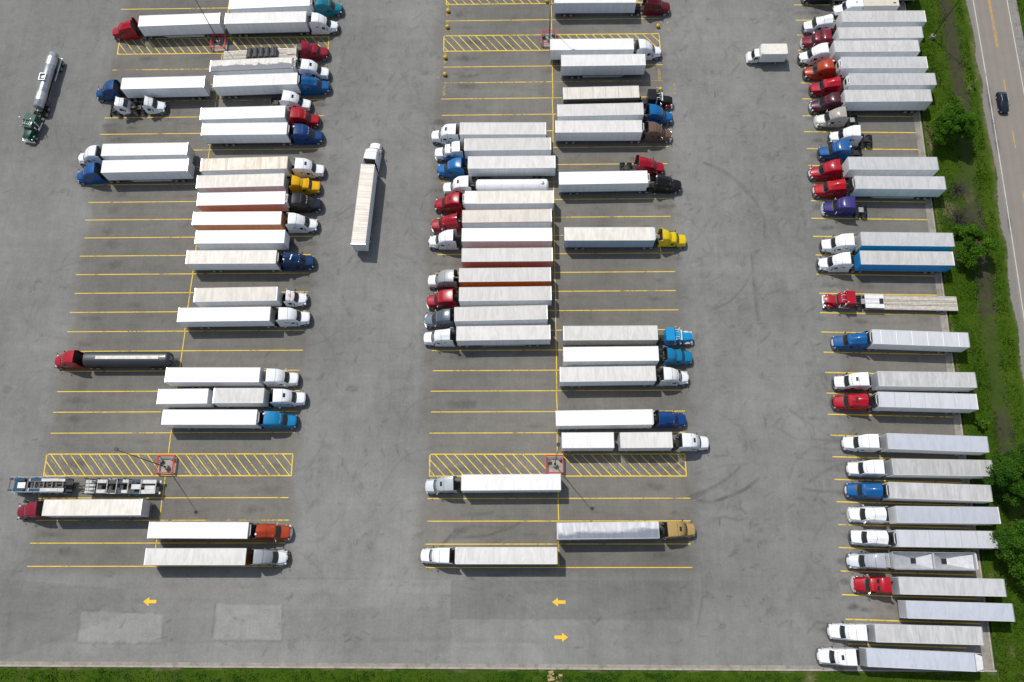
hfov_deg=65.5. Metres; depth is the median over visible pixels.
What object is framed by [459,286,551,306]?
box trailer
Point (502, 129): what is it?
box trailer
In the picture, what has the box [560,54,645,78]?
box trailer
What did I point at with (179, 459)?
hatched zone
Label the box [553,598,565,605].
painted arrow
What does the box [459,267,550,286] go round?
box trailer
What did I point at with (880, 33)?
box trailer
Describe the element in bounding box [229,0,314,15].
box trailer
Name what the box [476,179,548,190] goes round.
tank trailer
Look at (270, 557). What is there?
semi truck
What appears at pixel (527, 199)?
box trailer
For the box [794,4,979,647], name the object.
stall lines
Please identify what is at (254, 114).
box trailer
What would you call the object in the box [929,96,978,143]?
tree
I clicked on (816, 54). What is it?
semi truck
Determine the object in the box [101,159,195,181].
box trailer
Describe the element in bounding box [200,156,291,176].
box trailer
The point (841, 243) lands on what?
semi truck
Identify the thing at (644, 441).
box trailer
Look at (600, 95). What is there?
box trailer
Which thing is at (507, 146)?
box trailer
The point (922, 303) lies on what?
flatbed trailer
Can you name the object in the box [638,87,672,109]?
semi truck
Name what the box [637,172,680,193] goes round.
semi truck
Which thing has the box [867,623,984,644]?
box trailer
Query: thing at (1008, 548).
tree
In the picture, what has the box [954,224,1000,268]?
tree
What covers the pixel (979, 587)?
box trailer
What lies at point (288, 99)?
semi truck
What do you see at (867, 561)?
semi truck
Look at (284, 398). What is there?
semi truck
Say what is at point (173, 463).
guard rail
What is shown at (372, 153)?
semi truck
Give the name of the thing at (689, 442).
semi truck
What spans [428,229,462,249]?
semi truck
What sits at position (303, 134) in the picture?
semi truck
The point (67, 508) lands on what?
box trailer
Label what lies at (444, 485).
semi truck
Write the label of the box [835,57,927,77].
box trailer
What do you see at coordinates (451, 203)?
semi truck
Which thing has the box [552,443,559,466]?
light pole
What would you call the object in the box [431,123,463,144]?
semi truck
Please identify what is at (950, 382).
box trailer
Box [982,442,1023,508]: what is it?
tree
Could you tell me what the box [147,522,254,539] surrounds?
box trailer
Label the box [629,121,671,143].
semi truck
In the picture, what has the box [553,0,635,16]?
box trailer
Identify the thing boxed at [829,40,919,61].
box trailer
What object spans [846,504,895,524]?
semi truck
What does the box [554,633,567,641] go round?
painted arrow
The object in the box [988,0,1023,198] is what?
road centre line
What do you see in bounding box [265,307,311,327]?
semi truck
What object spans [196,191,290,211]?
box trailer
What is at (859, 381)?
semi truck
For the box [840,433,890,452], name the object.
semi truck
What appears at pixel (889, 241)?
box trailer
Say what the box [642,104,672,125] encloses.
semi truck
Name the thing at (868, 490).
semi truck
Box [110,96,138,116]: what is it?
semi truck
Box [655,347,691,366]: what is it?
semi truck
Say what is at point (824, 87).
semi truck
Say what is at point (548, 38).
light pole
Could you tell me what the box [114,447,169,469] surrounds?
light pole
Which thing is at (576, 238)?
box trailer
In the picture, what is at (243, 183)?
box trailer
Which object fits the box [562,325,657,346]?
box trailer
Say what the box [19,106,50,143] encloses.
semi truck
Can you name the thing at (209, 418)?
box trailer
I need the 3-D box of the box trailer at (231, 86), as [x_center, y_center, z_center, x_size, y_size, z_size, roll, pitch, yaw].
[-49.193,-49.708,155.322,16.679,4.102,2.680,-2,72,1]
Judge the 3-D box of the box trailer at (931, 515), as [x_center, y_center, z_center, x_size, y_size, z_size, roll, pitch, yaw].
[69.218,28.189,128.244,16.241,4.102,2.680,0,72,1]
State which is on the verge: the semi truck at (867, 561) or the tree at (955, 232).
the tree at (955, 232)
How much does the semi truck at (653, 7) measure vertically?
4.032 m
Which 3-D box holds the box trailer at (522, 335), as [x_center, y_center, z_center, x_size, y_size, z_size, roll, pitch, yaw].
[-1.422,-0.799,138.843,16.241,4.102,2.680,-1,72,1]
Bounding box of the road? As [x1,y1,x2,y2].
[971,0,1023,333]
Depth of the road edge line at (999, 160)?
149.37 m
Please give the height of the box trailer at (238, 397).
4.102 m
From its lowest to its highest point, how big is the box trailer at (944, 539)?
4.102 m
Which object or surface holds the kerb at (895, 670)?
on the grass field
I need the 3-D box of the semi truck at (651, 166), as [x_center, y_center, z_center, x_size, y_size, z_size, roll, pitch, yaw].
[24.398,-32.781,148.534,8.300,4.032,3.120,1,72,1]
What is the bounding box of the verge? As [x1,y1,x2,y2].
[907,0,1023,681]
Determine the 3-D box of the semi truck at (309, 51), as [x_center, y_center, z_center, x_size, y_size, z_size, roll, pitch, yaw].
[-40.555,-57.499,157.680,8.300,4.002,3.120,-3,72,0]
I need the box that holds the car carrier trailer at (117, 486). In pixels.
[74,478,162,494]
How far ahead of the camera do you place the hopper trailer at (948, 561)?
126.10 m
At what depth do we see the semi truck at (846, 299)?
139.90 m
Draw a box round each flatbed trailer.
[223,45,298,59]
[864,294,957,311]
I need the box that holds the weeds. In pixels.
[26,668,800,681]
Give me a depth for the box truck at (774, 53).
154.46 m
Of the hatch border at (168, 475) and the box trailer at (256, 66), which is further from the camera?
the box trailer at (256, 66)
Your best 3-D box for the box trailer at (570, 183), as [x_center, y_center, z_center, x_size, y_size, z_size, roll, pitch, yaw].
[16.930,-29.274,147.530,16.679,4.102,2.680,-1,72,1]
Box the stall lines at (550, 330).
[425,18,691,567]
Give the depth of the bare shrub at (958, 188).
146.92 m
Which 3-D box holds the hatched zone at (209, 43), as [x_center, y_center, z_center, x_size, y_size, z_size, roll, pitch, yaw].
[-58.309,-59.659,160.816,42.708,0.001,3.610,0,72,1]
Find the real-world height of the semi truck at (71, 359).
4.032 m
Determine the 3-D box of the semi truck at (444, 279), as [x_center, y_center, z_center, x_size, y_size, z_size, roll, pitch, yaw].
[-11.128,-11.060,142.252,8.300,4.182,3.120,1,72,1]
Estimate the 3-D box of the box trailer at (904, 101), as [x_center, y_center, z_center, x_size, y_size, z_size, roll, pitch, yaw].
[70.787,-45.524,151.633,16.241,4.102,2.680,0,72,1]
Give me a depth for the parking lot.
139.07 m
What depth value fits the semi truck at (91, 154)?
150.42 m
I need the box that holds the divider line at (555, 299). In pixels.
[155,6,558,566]
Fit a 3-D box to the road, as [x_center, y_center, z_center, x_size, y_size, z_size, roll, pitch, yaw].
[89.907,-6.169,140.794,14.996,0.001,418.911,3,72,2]
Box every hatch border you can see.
[43,453,292,475]
[117,36,328,54]
[429,454,686,476]
[443,33,660,51]
[446,0,642,4]
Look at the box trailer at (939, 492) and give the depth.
127.47 m
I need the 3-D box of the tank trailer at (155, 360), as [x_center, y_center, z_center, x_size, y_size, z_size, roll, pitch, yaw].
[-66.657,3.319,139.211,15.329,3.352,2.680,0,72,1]
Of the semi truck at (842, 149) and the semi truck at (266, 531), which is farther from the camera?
the semi truck at (842, 149)
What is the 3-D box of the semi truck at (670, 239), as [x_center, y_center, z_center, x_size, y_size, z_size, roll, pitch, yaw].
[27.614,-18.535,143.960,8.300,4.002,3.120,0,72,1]
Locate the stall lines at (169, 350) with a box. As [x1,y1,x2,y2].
[27,8,323,566]
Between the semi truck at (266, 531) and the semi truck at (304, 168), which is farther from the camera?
the semi truck at (304, 168)
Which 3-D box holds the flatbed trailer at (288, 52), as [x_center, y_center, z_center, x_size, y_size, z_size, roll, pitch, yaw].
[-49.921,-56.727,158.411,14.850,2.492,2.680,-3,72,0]
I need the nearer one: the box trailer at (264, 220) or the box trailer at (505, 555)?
the box trailer at (505, 555)
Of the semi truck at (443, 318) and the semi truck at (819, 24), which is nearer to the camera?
the semi truck at (443, 318)
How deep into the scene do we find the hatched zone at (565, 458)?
133.94 m
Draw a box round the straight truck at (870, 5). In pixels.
[833,0,899,18]
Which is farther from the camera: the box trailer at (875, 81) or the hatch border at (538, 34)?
the hatch border at (538, 34)
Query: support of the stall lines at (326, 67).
on the parking lot
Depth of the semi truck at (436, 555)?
126.77 m
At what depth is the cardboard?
123.82 m
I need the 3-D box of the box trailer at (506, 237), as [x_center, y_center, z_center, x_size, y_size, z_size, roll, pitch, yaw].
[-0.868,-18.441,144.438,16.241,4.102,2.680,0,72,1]
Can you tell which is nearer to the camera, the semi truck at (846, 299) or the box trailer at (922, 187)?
the semi truck at (846, 299)
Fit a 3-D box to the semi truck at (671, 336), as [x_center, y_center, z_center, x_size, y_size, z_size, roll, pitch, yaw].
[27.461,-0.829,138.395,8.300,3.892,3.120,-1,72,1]
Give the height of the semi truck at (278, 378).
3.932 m
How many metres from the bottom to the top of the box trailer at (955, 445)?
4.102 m
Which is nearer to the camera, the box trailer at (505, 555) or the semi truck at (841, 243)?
the box trailer at (505, 555)
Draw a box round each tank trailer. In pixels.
[33,51,64,109]
[82,352,175,368]
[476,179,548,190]
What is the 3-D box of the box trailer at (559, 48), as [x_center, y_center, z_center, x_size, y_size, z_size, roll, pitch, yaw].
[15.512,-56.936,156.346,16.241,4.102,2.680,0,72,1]
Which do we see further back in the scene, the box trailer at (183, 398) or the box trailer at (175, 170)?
the box trailer at (175, 170)
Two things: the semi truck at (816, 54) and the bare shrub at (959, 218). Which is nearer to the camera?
the bare shrub at (959, 218)
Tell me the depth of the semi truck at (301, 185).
148.21 m
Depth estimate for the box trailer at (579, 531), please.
126.58 m
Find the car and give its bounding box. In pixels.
[995,92,1009,113]
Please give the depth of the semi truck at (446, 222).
145.09 m
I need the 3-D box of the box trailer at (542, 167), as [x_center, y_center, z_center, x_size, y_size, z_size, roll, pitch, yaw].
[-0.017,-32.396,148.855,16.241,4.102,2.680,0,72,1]
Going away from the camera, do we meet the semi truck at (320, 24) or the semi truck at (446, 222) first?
the semi truck at (446, 222)
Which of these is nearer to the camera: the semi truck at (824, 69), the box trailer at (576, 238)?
the box trailer at (576, 238)
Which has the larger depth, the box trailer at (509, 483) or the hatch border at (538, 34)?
the hatch border at (538, 34)
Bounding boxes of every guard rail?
[155,455,176,473]
[210,35,227,49]
[541,30,555,45]
[545,455,563,472]
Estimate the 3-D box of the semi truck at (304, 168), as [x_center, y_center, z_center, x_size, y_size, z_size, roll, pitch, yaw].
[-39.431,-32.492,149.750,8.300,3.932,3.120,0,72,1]
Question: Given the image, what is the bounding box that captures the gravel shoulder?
[1009,0,1023,75]
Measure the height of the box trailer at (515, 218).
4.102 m
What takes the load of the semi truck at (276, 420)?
on the parking lot
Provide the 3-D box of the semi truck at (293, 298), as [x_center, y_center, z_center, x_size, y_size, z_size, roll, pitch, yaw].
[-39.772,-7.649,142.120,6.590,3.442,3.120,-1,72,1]
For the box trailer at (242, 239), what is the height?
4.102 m
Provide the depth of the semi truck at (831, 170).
147.08 m
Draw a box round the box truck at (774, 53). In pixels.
[746,43,787,63]
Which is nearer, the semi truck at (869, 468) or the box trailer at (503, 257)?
the semi truck at (869, 468)
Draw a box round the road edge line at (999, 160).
[973,0,1023,316]
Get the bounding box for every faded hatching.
[46,454,290,474]
[432,455,683,475]
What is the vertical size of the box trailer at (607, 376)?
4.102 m
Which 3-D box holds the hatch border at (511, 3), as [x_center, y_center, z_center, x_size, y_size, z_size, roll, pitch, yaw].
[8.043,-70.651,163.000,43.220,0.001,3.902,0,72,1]
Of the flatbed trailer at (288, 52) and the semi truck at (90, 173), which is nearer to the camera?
the semi truck at (90, 173)
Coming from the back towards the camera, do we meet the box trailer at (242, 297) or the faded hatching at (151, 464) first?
the box trailer at (242, 297)
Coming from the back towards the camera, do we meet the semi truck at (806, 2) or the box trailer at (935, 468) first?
the semi truck at (806, 2)
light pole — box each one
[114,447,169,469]
[196,1,221,44]
[547,0,550,41]
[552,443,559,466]
[929,0,958,39]
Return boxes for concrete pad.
[158,457,176,473]
[212,38,227,50]
[541,34,554,46]
[545,456,562,473]
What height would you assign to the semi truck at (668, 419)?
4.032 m
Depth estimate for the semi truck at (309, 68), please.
155.42 m
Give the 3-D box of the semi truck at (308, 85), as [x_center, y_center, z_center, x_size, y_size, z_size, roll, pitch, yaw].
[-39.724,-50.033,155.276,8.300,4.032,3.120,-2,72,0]
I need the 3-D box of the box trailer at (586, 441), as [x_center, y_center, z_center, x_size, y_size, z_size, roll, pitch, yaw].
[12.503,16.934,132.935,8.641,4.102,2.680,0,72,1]
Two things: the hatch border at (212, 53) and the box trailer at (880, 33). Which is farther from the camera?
the hatch border at (212, 53)
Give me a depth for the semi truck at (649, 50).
155.56 m
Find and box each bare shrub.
[943,197,981,225]
[946,172,977,198]
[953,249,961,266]
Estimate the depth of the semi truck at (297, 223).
145.74 m
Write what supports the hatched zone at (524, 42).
on the parking lot
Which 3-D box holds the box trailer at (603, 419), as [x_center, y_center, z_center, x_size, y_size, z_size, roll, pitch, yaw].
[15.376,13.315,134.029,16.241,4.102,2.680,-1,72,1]
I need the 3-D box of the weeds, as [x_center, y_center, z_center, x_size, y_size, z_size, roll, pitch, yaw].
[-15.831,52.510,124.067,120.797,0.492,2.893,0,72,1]
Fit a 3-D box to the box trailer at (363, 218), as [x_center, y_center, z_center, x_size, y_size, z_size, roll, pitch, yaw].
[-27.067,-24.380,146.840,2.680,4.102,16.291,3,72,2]
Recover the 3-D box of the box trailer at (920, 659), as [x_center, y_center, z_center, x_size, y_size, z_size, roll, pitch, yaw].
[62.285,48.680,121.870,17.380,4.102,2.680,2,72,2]
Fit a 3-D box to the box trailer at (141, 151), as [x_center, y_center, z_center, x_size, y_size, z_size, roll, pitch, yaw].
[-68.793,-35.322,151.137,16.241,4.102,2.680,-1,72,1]
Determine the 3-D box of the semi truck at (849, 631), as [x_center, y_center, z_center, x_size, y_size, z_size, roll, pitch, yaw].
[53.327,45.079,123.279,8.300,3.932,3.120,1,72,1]
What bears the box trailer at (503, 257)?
on the parking lot
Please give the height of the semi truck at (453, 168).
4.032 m
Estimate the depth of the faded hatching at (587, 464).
133.86 m
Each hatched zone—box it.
[44,454,290,474]
[118,37,326,53]
[430,455,684,475]
[444,34,658,50]
[447,0,638,3]
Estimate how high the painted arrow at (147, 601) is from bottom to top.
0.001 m
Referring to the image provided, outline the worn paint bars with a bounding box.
[437,7,675,95]
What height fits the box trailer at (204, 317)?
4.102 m
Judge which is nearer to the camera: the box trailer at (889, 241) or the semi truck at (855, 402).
the semi truck at (855, 402)
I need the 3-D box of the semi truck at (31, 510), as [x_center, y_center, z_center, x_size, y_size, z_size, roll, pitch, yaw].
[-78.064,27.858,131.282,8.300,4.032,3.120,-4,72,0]
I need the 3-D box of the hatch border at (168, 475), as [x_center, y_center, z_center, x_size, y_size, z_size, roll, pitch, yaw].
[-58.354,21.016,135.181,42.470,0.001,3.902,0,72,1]
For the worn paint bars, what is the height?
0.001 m
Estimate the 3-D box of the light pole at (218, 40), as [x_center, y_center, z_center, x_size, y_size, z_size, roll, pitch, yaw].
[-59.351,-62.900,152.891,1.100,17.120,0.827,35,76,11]
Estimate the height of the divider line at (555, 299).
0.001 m
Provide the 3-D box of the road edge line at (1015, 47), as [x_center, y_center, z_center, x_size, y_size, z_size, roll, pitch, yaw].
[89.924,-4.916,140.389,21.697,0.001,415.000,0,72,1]
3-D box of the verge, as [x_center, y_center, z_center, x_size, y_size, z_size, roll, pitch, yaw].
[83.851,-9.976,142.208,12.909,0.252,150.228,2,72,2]
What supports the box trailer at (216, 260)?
on the parking lot
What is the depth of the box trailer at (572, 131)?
149.04 m
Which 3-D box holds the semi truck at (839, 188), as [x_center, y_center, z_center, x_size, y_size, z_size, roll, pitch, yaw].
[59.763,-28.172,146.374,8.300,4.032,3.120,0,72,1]
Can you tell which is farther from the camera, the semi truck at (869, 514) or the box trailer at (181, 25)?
the box trailer at (181, 25)
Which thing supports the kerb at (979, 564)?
on the grass field
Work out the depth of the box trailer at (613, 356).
135.48 m
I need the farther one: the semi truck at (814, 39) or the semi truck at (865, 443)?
the semi truck at (814, 39)
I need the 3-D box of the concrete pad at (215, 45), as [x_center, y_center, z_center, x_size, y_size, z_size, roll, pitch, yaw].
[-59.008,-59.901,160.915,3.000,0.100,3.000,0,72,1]
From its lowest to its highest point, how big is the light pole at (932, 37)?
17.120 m
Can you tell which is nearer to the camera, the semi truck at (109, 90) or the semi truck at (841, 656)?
the semi truck at (841, 656)
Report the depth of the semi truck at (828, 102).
151.24 m
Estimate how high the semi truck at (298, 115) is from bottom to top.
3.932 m
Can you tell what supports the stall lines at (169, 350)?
on the parking lot
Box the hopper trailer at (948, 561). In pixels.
[884,551,978,570]
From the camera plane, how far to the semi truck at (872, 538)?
126.89 m
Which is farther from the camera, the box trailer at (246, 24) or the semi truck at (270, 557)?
the box trailer at (246, 24)
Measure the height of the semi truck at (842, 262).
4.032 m
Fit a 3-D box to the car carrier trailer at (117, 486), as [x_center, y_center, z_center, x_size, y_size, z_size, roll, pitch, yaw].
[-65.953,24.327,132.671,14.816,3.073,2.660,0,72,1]
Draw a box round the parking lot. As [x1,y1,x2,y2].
[0,0,985,665]
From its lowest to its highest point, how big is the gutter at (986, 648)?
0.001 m
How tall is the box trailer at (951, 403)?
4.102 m
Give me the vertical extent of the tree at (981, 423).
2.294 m
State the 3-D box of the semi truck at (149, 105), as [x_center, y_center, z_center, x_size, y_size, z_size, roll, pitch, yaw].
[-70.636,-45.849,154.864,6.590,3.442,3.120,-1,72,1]
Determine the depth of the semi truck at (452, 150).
149.65 m
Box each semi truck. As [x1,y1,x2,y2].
[17,501,50,520]
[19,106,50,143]
[54,350,101,368]
[76,162,120,184]
[78,145,103,165]
[96,79,138,101]
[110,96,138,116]
[112,17,154,40]
[134,95,168,115]
[250,411,298,428]
[250,547,289,566]
[252,522,292,541]
[255,368,300,387]
[260,389,307,407]
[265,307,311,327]
[270,90,312,112]
[270,251,315,271]
[273,289,308,307]
[281,123,324,145]
[283,192,323,213]
[285,212,319,232]
[287,157,325,178]
[288,107,320,128]
[288,174,321,195]
[296,40,329,62]
[298,59,330,80]
[298,74,330,95]
[299,12,339,34]
[310,0,343,18]
[363,143,382,184]
[421,546,454,565]
[423,327,469,346]
[424,308,454,327]
[425,476,461,494]
[426,289,458,309]
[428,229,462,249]
[428,269,458,288]
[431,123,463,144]
[431,212,462,232]
[434,192,463,212]
[435,140,467,161]
[437,157,479,178]
[443,175,476,195]
[619,154,663,175]
[629,0,669,15]
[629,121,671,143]
[633,39,661,59]
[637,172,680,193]
[637,410,685,428]
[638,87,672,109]
[641,228,685,248]
[641,367,688,385]
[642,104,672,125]
[645,326,692,345]
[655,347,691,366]
[659,520,695,538]
[670,433,708,450]
[797,42,836,65]
[800,28,833,49]
[801,0,842,4]
[801,12,836,34]
[802,58,844,80]
[807,159,851,180]
[808,75,843,96]
[808,92,852,114]
[811,177,849,198]
[813,106,858,128]
[815,646,859,667]
[816,139,861,160]
[816,252,862,272]
[819,233,856,253]
[820,196,867,218]
[821,289,869,309]
[826,621,868,642]
[827,125,872,147]
[830,331,874,350]
[830,392,879,411]
[831,372,877,391]
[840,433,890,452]
[843,480,885,500]
[845,459,887,477]
[845,551,894,570]
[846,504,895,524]
[848,527,891,547]
[850,574,894,594]
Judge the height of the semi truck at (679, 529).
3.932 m
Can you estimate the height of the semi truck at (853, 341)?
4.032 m
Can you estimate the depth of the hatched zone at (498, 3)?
162.83 m
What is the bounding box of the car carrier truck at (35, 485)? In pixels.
[7,476,74,493]
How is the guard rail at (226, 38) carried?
on the concrete pad at (215, 45)
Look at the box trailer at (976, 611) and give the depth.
121.96 m
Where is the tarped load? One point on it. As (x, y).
(260, 52)
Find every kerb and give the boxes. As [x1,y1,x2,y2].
[0,665,996,671]
[904,3,994,669]
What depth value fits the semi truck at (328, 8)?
160.52 m
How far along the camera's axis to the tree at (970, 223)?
143.93 m
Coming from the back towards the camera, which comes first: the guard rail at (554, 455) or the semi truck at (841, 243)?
the semi truck at (841, 243)
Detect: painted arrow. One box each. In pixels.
[143,598,155,604]
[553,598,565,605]
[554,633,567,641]
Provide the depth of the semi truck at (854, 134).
149.51 m
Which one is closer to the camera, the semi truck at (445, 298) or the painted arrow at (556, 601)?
the painted arrow at (556, 601)
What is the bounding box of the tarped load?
[246,46,277,58]
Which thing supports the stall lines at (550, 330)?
on the parking lot
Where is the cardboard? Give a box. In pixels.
[547,670,554,680]
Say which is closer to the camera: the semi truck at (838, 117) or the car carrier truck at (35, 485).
the car carrier truck at (35, 485)
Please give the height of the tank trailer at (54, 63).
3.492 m
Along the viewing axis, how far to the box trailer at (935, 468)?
128.65 m
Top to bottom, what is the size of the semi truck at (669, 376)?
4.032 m
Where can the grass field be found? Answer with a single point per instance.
(1021, 6)
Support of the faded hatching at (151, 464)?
on the parking lot
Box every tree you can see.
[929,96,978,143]
[951,227,959,236]
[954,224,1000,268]
[966,222,978,231]
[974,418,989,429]
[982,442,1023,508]
[990,519,1023,588]
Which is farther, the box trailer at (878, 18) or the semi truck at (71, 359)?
the box trailer at (878, 18)
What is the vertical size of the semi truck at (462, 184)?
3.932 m
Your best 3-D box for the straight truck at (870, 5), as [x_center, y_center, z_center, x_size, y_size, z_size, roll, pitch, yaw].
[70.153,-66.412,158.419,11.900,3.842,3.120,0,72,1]
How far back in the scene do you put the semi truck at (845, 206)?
145.14 m
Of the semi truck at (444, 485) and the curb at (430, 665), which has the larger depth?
the semi truck at (444, 485)
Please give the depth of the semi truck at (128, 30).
160.05 m
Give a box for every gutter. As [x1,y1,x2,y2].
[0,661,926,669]
[899,1,991,669]
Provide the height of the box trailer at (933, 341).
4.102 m
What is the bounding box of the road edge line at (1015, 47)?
[1007,1,1023,91]
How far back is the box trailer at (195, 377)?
135.71 m
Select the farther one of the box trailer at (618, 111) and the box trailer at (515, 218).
the box trailer at (618, 111)
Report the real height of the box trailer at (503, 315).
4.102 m
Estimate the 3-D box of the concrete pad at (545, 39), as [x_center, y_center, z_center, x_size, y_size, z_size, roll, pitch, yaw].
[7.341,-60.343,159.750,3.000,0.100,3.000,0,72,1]
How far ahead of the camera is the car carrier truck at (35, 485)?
131.82 m
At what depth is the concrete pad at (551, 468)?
133.86 m
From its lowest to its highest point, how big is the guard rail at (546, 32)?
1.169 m
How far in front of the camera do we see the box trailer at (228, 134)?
150.32 m
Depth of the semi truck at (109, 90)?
155.23 m
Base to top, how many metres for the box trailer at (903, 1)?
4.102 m
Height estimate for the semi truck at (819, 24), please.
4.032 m
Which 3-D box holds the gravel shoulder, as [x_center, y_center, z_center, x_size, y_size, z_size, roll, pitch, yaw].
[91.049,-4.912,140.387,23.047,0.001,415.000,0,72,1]
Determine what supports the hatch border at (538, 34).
on the parking lot
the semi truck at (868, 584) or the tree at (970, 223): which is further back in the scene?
the tree at (970, 223)
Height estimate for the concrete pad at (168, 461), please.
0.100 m
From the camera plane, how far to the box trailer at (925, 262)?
139.84 m
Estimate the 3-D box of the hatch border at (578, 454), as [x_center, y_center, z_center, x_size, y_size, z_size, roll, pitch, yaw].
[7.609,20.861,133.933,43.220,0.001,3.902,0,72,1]
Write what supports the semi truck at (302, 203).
on the parking lot
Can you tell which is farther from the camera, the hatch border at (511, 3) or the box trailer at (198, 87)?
the hatch border at (511, 3)
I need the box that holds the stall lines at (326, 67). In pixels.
[36,67,661,520]
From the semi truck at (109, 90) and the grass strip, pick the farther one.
the semi truck at (109, 90)
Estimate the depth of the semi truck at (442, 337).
138.60 m
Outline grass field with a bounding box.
[77,0,1023,672]
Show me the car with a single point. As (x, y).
(1002, 100)
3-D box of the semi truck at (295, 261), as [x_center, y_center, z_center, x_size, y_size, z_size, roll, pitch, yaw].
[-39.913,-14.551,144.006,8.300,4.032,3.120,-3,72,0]
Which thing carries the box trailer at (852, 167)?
on the parking lot
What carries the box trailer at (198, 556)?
on the parking lot
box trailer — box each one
[42,499,152,517]
[101,142,195,162]
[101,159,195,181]
[120,76,211,99]
[138,13,225,37]
[144,548,252,565]
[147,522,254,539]
[157,388,213,408]
[160,409,262,428]
[164,367,265,387]
[177,307,275,328]
[185,250,281,271]
[192,211,285,229]
[193,287,282,306]
[194,230,289,249]
[196,173,288,193]
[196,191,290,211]
[200,106,289,123]
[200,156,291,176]
[201,122,292,145]
[209,57,297,77]
[212,388,269,407]
[213,73,300,98]
[224,11,309,36]
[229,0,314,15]
[351,164,377,252]
[454,305,547,325]
[455,547,557,564]
[456,325,550,345]
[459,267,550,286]
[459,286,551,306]
[460,122,545,142]
[461,228,551,247]
[461,474,560,492]
[462,190,553,210]
[462,209,551,227]
[462,248,552,267]
[464,137,550,158]
[468,155,555,178]
[550,38,633,62]
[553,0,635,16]
[555,120,643,143]
[555,409,653,429]
[556,521,659,540]
[557,103,643,119]
[558,170,649,194]
[559,366,655,386]
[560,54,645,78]
[561,432,613,451]
[562,86,639,103]
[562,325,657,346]
[562,346,658,366]
[564,227,655,249]
[618,432,672,451]
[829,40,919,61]
[832,26,923,43]
[834,0,914,3]
[835,10,926,27]
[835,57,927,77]
[841,89,932,113]
[842,157,938,177]
[843,73,936,90]
[848,176,946,199]
[853,251,954,273]
[854,232,954,252]
[859,647,983,671]
[866,329,969,352]
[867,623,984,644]
[870,371,977,392]
[871,392,978,413]
[879,433,989,455]
[882,482,992,503]
[884,459,993,478]
[888,506,1000,525]
[888,530,999,549]
[890,577,1006,596]
[897,600,1014,621]

